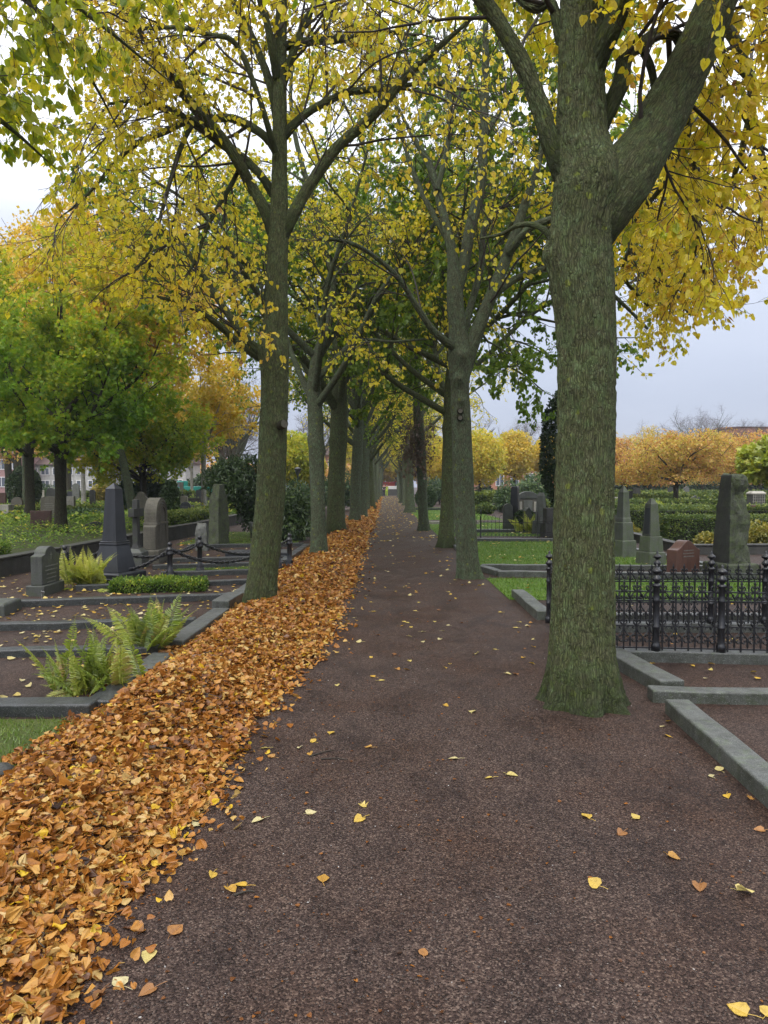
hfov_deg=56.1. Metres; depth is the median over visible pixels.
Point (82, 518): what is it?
ground cover
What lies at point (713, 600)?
grave railing
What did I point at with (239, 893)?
twig
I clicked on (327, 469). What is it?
wood
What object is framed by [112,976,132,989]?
fallen leaf
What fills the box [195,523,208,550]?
standing stone
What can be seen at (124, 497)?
ivy column
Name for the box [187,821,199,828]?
fallen leaf
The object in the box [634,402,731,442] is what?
bare tree
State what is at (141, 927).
fallen leaf
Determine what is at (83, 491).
birch tree
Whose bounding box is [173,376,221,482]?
birch tree
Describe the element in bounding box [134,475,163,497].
yew shrub
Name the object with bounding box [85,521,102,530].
shrub
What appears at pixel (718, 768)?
fallen leaf
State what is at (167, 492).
yew shrub
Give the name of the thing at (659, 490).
clipped hedge
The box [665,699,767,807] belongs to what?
grave kerb
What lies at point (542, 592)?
lawn
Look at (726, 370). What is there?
sky
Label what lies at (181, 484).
headstone
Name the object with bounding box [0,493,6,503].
headstone
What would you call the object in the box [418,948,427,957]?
fallen leaf
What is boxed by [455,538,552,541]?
grave kerb
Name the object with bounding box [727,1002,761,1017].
fallen leaf
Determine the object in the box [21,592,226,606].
grave kerb
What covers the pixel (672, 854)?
fallen leaf
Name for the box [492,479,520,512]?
rhododendron
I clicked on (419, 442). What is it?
lime tree
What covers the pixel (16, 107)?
lime tree
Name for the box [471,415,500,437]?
bare tree
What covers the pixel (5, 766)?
stone
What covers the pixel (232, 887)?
fallen leaf
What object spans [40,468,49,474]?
window
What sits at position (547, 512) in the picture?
headstone
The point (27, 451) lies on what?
maple tree
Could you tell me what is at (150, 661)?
grave kerb
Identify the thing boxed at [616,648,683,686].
grave kerb
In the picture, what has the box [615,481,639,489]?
evergreen shrub
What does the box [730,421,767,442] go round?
bare tree
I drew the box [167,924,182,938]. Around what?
fallen leaf
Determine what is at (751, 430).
house
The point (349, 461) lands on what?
tree
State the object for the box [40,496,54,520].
headstone
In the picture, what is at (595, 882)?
fallen leaf
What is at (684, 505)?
clipped hedge
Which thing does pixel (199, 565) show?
chain post
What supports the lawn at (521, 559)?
on the ground at (542, 781)
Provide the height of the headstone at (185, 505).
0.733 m
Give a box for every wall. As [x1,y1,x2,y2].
[0,547,62,577]
[60,531,142,562]
[168,522,202,540]
[188,498,209,505]
[196,514,243,530]
[385,489,396,495]
[633,532,675,550]
[694,543,767,554]
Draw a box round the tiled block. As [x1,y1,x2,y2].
[746,491,765,504]
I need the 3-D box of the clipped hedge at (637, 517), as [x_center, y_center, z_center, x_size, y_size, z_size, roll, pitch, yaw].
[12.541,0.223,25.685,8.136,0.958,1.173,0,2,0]
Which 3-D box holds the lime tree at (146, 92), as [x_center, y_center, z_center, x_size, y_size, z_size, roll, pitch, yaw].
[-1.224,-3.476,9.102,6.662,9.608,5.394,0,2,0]
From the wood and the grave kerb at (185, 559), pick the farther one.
the wood
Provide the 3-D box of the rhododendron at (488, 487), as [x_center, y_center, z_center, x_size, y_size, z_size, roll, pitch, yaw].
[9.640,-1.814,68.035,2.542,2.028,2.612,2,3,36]
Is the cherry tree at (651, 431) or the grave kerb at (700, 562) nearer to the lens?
the grave kerb at (700, 562)
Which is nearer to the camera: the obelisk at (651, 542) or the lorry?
the obelisk at (651, 542)
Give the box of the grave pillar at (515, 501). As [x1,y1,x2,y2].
[510,486,519,528]
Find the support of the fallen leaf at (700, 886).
on the ground at (542, 781)
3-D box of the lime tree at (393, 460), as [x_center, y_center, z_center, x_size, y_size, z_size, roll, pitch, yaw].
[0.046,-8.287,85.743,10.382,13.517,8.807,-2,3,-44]
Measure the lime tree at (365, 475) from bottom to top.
11.341 m
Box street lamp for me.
[294,467,300,478]
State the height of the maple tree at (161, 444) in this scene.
6.220 m
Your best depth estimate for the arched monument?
32.83 m
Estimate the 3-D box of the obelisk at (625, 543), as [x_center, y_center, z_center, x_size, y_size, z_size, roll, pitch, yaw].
[5.350,0.231,16.120,0.420,1.640,0.420,-1,2,-25]
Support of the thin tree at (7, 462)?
on the bed
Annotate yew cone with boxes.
[4,465,42,503]
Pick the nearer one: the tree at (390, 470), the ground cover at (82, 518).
the ground cover at (82, 518)
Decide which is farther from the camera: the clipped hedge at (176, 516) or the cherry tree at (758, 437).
the cherry tree at (758, 437)
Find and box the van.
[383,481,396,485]
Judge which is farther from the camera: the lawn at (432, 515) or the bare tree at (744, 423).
the bare tree at (744, 423)
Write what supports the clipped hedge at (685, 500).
on the bed
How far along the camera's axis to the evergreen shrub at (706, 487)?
83.53 m
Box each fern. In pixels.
[16,619,146,696]
[59,547,114,592]
[80,590,197,650]
[508,513,535,533]
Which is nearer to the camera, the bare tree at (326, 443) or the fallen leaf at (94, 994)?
the fallen leaf at (94, 994)
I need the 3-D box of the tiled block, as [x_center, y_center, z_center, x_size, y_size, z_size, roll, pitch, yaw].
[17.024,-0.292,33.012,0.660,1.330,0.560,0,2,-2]
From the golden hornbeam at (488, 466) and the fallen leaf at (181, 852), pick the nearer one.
the fallen leaf at (181, 852)
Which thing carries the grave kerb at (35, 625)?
on the ground at (542, 781)
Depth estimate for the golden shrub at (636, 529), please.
22.53 m
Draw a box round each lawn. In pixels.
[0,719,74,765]
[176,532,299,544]
[414,507,501,519]
[430,523,539,535]
[455,542,666,564]
[486,578,761,601]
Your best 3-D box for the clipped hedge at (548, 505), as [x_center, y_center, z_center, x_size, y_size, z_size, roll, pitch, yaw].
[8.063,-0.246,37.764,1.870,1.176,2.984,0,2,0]
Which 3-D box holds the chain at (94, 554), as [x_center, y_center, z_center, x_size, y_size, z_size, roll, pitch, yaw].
[-5.110,0.711,12.335,0.064,0.190,1.174,0,2,11]
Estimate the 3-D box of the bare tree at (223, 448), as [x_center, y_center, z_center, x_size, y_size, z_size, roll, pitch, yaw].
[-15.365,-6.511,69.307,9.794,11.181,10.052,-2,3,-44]
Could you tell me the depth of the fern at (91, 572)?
11.18 m
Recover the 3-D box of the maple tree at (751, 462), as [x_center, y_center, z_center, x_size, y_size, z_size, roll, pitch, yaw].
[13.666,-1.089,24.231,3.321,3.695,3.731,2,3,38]
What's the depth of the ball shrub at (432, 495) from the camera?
50.58 m
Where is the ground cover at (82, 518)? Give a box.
[0,496,252,549]
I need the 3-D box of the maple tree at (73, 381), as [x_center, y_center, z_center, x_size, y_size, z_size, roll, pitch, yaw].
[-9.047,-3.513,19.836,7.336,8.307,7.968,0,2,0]
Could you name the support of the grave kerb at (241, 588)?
on the ground at (542, 781)
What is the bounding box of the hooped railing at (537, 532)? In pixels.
[454,510,552,537]
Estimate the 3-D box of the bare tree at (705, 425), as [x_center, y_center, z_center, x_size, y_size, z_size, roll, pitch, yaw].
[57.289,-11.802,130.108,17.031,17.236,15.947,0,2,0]
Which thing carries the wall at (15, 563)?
on the ground at (542, 781)
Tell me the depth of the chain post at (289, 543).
14.15 m
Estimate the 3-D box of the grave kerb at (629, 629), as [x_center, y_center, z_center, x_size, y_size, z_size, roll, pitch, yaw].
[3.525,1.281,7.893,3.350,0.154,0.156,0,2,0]
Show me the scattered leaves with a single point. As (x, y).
(30, 683)
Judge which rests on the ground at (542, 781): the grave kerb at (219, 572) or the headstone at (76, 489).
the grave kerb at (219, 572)
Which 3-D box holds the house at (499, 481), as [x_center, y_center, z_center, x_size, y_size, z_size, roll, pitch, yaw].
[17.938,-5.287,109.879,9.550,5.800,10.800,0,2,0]
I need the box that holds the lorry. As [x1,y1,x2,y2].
[171,481,211,491]
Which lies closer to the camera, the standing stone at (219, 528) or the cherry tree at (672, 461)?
the standing stone at (219, 528)
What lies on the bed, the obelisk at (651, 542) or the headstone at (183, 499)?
the headstone at (183, 499)
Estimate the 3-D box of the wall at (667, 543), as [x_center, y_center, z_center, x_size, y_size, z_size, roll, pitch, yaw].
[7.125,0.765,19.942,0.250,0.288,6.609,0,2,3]
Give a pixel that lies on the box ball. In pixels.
(519, 513)
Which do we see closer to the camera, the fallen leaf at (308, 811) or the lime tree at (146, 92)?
the fallen leaf at (308, 811)
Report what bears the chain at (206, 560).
hanging from the chain post at (169, 554)
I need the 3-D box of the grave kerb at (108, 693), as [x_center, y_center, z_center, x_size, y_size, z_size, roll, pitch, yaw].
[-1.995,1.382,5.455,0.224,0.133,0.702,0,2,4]
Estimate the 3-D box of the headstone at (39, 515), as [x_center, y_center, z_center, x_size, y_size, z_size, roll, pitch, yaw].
[-10.280,0.253,21.624,0.576,0.587,0.180,-1,2,-15]
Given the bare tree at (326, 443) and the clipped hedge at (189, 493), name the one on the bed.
the clipped hedge at (189, 493)
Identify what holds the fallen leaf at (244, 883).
on the ground at (542, 781)
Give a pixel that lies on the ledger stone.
(283, 552)
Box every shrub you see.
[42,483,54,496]
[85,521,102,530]
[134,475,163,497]
[159,478,180,509]
[187,464,224,485]
[281,486,310,540]
[285,476,310,516]
[414,486,437,507]
[427,475,440,503]
[475,501,495,513]
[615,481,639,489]
[631,521,640,532]
[633,478,681,489]
[679,478,719,490]
[692,531,713,543]
[746,484,767,489]
[747,519,767,543]
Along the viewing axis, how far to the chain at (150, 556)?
13.12 m
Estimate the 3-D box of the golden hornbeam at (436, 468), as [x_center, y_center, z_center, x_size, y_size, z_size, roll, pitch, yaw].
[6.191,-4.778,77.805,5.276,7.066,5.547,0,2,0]
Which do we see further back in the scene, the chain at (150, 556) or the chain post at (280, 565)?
the chain post at (280, 565)
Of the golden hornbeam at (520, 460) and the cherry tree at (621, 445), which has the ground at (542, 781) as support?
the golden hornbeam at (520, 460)
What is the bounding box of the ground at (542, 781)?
[0,487,767,1023]
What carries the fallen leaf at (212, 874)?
on the ground at (542, 781)
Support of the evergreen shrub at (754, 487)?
on the bed
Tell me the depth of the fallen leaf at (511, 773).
3.99 m
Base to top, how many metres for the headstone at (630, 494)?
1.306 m
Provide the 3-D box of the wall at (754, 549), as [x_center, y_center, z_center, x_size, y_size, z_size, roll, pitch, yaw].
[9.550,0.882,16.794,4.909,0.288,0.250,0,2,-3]
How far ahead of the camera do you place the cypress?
23.74 m
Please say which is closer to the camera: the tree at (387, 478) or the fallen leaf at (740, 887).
the fallen leaf at (740, 887)
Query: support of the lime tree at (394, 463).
on the ground at (542, 781)
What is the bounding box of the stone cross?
[128,500,148,568]
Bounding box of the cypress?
[538,391,557,507]
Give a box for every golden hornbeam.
[286,429,324,489]
[294,457,327,489]
[426,436,442,485]
[472,427,507,491]
[497,428,537,483]
[532,437,553,477]
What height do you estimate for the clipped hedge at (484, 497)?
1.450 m
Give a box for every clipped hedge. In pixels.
[0,539,12,554]
[14,504,126,516]
[66,489,208,499]
[67,507,103,519]
[106,573,209,593]
[128,507,208,527]
[474,491,505,508]
[493,488,767,492]
[546,499,553,507]
[615,490,767,494]
[615,493,767,501]
[615,496,767,504]
[615,502,634,514]
[630,505,767,530]
[634,501,767,510]
[659,511,767,541]
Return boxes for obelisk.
[96,483,145,578]
[532,493,545,533]
[614,486,636,557]
[635,499,665,564]
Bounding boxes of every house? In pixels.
[0,451,40,492]
[35,452,119,489]
[128,459,200,482]
[474,468,536,490]
[705,427,767,488]
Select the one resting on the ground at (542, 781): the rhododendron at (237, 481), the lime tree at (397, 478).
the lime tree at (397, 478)
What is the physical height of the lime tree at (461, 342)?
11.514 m
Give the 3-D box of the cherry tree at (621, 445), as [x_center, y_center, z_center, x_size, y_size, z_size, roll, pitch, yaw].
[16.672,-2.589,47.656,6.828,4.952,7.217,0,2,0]
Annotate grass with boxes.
[174,566,248,570]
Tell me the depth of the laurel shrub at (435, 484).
59.24 m
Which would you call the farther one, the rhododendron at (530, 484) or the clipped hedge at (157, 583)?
the rhododendron at (530, 484)
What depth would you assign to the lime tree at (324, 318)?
14.57 m
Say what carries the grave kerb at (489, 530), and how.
on the ground at (542, 781)
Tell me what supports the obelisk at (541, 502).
on the ground at (542, 781)
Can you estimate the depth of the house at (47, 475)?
97.88 m
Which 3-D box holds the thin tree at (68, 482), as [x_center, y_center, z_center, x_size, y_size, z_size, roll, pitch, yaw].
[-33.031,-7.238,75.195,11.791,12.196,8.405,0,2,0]
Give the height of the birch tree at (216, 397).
8.914 m
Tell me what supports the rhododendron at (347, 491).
on the ground at (542, 781)
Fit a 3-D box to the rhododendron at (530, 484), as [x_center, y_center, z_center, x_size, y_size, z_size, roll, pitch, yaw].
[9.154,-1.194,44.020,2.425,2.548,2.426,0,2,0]
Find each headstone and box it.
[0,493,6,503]
[0,504,13,519]
[11,497,23,507]
[26,546,63,595]
[30,510,51,528]
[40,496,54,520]
[46,488,54,496]
[66,496,75,505]
[72,483,79,500]
[89,490,95,505]
[134,492,147,508]
[143,498,168,563]
[179,482,183,492]
[180,496,187,502]
[180,502,190,508]
[196,490,200,497]
[503,504,512,528]
[540,508,553,537]
[629,491,632,498]
[632,488,640,493]
[667,540,699,571]
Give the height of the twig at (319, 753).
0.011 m
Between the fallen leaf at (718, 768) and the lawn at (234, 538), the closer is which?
the fallen leaf at (718, 768)
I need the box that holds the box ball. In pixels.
[513,509,535,527]
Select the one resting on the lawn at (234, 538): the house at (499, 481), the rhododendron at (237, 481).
the rhododendron at (237, 481)
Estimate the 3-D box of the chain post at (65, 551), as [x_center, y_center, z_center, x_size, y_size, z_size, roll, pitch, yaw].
[-5.220,0.866,11.790,0.170,0.652,0.170,0,2,0]
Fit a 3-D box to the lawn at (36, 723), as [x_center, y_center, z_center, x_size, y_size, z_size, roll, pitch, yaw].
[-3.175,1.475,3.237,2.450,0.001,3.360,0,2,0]
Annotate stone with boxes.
[0,762,14,775]
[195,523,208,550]
[208,484,229,543]
[225,549,286,556]
[523,507,531,527]
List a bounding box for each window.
[0,459,4,469]
[0,477,4,486]
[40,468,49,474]
[41,480,49,487]
[88,480,95,487]
[496,474,503,485]
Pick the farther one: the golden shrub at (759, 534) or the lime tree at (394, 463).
the lime tree at (394, 463)
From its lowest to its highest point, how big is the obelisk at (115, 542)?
1.690 m
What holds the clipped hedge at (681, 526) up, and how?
on the bed
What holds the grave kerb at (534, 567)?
on the ground at (542, 781)
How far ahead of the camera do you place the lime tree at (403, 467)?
56.08 m
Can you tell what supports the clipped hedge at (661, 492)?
on the bed
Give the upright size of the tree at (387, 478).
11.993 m
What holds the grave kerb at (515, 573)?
on the ground at (542, 781)
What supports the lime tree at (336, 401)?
on the ground at (542, 781)
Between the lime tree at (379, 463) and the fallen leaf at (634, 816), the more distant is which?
the lime tree at (379, 463)
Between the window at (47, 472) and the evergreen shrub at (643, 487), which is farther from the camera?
the window at (47, 472)
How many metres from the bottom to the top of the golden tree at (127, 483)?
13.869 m
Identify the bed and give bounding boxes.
[0,500,242,554]
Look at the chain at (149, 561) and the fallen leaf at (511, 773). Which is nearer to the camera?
the fallen leaf at (511, 773)
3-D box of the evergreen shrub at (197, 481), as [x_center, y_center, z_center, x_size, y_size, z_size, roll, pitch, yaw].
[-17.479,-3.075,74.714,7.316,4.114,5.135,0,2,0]
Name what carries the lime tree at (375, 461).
on the ground at (542, 781)
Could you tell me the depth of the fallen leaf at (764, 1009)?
2.19 m
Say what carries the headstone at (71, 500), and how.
on the bed
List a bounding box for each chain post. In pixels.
[60,545,70,583]
[166,542,174,576]
[195,535,204,569]
[279,546,282,568]
[285,533,292,565]
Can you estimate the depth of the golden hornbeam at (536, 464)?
73.22 m
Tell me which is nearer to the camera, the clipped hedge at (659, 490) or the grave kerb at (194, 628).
the grave kerb at (194, 628)
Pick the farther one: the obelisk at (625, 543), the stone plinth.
the obelisk at (625, 543)
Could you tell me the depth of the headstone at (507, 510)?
25.42 m
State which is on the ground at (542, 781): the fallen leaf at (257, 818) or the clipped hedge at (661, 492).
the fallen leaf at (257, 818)
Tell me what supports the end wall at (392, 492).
on the ground at (542, 781)
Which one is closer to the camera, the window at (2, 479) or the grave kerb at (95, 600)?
the grave kerb at (95, 600)
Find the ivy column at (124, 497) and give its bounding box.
[118,480,136,510]
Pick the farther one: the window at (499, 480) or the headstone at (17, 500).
the window at (499, 480)
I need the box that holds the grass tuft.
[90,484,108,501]
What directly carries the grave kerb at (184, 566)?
on the ground at (542, 781)
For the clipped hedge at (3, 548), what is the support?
on the bed
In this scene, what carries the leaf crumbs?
on the ground at (542, 781)
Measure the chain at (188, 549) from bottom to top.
0.184 m
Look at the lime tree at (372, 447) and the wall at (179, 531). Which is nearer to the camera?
the wall at (179, 531)
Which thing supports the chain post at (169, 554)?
on the ground at (542, 781)
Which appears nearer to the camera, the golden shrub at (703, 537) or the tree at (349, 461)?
the golden shrub at (703, 537)
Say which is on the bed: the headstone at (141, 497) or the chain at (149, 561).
the headstone at (141, 497)
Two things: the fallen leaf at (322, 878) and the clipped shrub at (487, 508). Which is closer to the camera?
the fallen leaf at (322, 878)
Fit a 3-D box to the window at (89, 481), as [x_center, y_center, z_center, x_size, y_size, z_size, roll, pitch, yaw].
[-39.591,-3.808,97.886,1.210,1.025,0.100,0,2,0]
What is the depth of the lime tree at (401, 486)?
65.09 m
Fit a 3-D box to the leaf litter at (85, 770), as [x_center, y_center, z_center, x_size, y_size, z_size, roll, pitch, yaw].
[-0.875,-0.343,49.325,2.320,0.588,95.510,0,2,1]
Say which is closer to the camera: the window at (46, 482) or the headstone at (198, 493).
the headstone at (198, 493)
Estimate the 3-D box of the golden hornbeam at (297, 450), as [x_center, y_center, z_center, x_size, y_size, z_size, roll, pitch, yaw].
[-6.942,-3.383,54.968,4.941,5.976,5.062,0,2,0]
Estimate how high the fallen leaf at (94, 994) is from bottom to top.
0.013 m
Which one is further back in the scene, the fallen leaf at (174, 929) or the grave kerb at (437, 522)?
the grave kerb at (437, 522)
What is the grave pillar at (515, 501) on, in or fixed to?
on the ground at (542, 781)
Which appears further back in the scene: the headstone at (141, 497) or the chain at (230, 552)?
the headstone at (141, 497)
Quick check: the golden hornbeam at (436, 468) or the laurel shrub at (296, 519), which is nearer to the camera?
the laurel shrub at (296, 519)
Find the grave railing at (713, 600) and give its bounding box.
[545,550,767,652]
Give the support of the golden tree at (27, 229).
on the bed
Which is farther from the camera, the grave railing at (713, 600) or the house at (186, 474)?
the house at (186, 474)
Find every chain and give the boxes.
[68,550,166,570]
[69,551,97,558]
[132,542,196,558]
[173,549,249,563]
[174,542,198,552]
[203,539,286,555]
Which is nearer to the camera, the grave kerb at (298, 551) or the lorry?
the grave kerb at (298, 551)
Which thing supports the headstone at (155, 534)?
on the ground at (542, 781)
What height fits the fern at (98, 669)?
0.589 m
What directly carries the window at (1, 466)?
in the house at (2, 479)
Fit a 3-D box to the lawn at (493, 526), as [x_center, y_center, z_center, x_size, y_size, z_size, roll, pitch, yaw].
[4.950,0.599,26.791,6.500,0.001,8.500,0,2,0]
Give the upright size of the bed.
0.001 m
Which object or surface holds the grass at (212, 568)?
on the lawn
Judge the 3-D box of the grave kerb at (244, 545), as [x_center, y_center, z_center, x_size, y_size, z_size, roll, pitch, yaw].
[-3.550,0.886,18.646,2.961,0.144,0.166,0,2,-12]
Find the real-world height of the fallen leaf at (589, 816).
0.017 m
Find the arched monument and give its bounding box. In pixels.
[519,491,536,510]
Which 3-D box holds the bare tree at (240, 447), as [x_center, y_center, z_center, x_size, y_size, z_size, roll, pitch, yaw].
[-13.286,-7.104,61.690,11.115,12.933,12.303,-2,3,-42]
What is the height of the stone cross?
1.370 m
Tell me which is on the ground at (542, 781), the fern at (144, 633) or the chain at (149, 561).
the fern at (144, 633)
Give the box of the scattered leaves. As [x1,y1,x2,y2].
[0,496,759,697]
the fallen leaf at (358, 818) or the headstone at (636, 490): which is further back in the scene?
the headstone at (636, 490)
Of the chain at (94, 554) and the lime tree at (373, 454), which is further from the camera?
the lime tree at (373, 454)
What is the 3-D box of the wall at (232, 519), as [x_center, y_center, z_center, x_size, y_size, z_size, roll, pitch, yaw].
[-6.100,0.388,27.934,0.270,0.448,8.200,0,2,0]
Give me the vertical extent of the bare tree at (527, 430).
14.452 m
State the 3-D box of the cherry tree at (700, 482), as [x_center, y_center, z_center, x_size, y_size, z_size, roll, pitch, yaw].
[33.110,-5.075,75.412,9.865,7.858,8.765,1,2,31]
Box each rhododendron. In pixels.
[198,452,257,537]
[325,467,350,507]
[474,484,492,491]
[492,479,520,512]
[517,471,547,498]
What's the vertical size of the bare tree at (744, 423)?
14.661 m
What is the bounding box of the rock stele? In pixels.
[702,473,758,578]
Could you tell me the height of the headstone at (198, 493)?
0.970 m
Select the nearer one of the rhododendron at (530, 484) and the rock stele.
the rock stele
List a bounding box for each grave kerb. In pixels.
[0,617,195,630]
[0,644,160,657]
[0,697,99,716]
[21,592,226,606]
[75,579,246,590]
[91,674,135,708]
[131,653,173,674]
[152,561,283,569]
[161,569,247,575]
[164,608,228,648]
[173,556,283,562]
[187,542,303,547]
[212,592,243,608]
[233,583,245,592]
[281,544,309,563]
[429,521,479,523]
[454,529,527,532]
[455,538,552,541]
[480,565,499,575]
[481,564,701,570]
[498,570,754,578]
[511,589,545,619]
[615,621,766,632]
[616,612,760,619]
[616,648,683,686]
[622,648,767,664]
[636,548,702,564]
[647,685,767,704]
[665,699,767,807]
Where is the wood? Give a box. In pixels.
[200,461,542,490]
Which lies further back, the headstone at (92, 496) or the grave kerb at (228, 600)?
the headstone at (92, 496)
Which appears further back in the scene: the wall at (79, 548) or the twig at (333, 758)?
the wall at (79, 548)
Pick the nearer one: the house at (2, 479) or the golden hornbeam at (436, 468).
the golden hornbeam at (436, 468)
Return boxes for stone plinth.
[0,598,21,615]
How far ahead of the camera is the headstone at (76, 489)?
54.89 m
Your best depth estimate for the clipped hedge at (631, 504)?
29.54 m
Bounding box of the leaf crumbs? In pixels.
[19,583,766,1023]
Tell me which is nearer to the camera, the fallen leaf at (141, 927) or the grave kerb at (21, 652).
the fallen leaf at (141, 927)
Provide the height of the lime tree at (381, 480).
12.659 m
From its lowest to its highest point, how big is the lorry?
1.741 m
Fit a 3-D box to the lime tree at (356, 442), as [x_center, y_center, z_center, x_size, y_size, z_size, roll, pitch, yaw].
[-1.531,-6.252,29.474,8.179,13.642,8.934,2,3,41]
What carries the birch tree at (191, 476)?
on the bed
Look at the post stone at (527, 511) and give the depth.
24.43 m
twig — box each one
[233,890,254,895]
[310,750,332,756]
[321,758,347,759]
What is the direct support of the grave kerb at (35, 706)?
on the ground at (542, 781)
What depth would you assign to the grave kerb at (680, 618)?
8.37 m
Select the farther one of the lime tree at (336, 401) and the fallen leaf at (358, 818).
the lime tree at (336, 401)
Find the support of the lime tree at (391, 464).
on the ground at (542, 781)
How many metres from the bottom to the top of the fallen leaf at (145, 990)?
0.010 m
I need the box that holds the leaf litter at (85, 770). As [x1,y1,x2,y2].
[0,496,382,1023]
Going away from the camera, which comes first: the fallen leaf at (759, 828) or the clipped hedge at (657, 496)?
the fallen leaf at (759, 828)
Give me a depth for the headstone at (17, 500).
32.92 m
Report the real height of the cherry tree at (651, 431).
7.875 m
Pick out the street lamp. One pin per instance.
(297, 470)
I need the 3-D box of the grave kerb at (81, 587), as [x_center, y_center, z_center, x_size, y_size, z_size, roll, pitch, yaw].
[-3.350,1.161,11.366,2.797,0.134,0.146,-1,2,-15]
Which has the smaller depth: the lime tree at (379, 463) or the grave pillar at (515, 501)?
the grave pillar at (515, 501)
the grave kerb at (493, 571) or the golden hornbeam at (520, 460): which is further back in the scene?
the golden hornbeam at (520, 460)
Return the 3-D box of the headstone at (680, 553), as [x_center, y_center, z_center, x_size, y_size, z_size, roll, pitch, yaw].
[5.351,0.837,12.889,0.600,0.668,0.223,-1,2,-28]
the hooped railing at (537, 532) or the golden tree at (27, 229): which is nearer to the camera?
the hooped railing at (537, 532)
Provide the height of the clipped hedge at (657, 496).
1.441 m
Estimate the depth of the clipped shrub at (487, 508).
39.66 m
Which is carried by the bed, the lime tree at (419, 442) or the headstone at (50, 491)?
the headstone at (50, 491)
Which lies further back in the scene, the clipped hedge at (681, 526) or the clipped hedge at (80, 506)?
the clipped hedge at (80, 506)
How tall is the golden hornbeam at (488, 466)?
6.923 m
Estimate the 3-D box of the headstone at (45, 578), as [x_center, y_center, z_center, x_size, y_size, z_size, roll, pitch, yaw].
[-5.020,0.879,10.690,0.270,0.749,0.660,0,2,0]
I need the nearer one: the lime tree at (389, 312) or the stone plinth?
the stone plinth
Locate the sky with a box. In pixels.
[0,0,767,486]
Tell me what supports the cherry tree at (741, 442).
on the bed
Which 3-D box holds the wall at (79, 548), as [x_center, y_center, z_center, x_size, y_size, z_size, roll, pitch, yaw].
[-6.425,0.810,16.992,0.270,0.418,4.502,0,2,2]
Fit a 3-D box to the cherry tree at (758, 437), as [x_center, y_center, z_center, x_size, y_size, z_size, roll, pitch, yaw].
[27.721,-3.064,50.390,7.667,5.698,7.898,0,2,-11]
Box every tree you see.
[0,0,195,183]
[0,0,555,602]
[0,0,556,553]
[0,180,230,508]
[0,205,70,504]
[0,221,194,532]
[0,320,139,516]
[0,448,38,492]
[1,440,37,492]
[34,450,80,489]
[35,444,116,503]
[53,387,225,496]
[65,0,717,547]
[137,375,225,490]
[146,340,260,505]
[147,46,477,533]
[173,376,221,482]
[193,363,293,461]
[207,386,258,470]
[219,202,439,520]
[253,0,767,579]
[254,0,767,717]
[254,311,433,516]
[289,287,445,509]
[291,412,351,468]
[309,356,440,508]
[325,420,402,499]
[326,442,386,477]
[330,405,429,502]
[342,191,508,530]
[347,443,397,497]
[351,325,532,512]
[373,369,443,505]
[380,448,396,496]
[381,386,442,502]
[382,436,435,496]
[382,449,397,472]
[383,429,442,481]
[383,445,399,498]
[383,466,416,481]
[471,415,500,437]
[494,413,542,444]
[615,425,739,498]
[615,437,688,489]
[617,424,696,489]
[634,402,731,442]
[655,409,747,438]
[664,429,734,489]
[690,426,767,485]
[699,415,765,439]
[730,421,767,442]
[734,428,764,483]
[734,433,767,488]
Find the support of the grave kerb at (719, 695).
on the ground at (542, 781)
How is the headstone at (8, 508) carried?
on the bed
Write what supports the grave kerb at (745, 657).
on the ground at (542, 781)
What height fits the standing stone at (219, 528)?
1.694 m
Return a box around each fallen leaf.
[92,983,109,999]
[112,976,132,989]
[130,920,143,931]
[139,981,166,995]
[141,944,156,963]
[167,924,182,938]
[177,847,190,859]
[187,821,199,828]
[209,869,217,877]
[224,884,236,891]
[236,881,246,885]
[251,816,268,822]
[304,809,315,813]
[317,874,328,885]
[354,813,366,821]
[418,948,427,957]
[503,771,517,775]
[581,813,591,818]
[588,877,606,888]
[617,827,627,835]
[631,813,639,818]
[663,851,679,858]
[692,879,706,890]
[715,766,723,770]
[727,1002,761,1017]
[731,884,754,892]
[754,826,767,831]
[759,1005,767,1018]
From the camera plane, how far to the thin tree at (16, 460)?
57.63 m
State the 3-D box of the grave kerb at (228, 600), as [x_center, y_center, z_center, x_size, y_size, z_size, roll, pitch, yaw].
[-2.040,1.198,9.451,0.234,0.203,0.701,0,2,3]
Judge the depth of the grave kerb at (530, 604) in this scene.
9.18 m

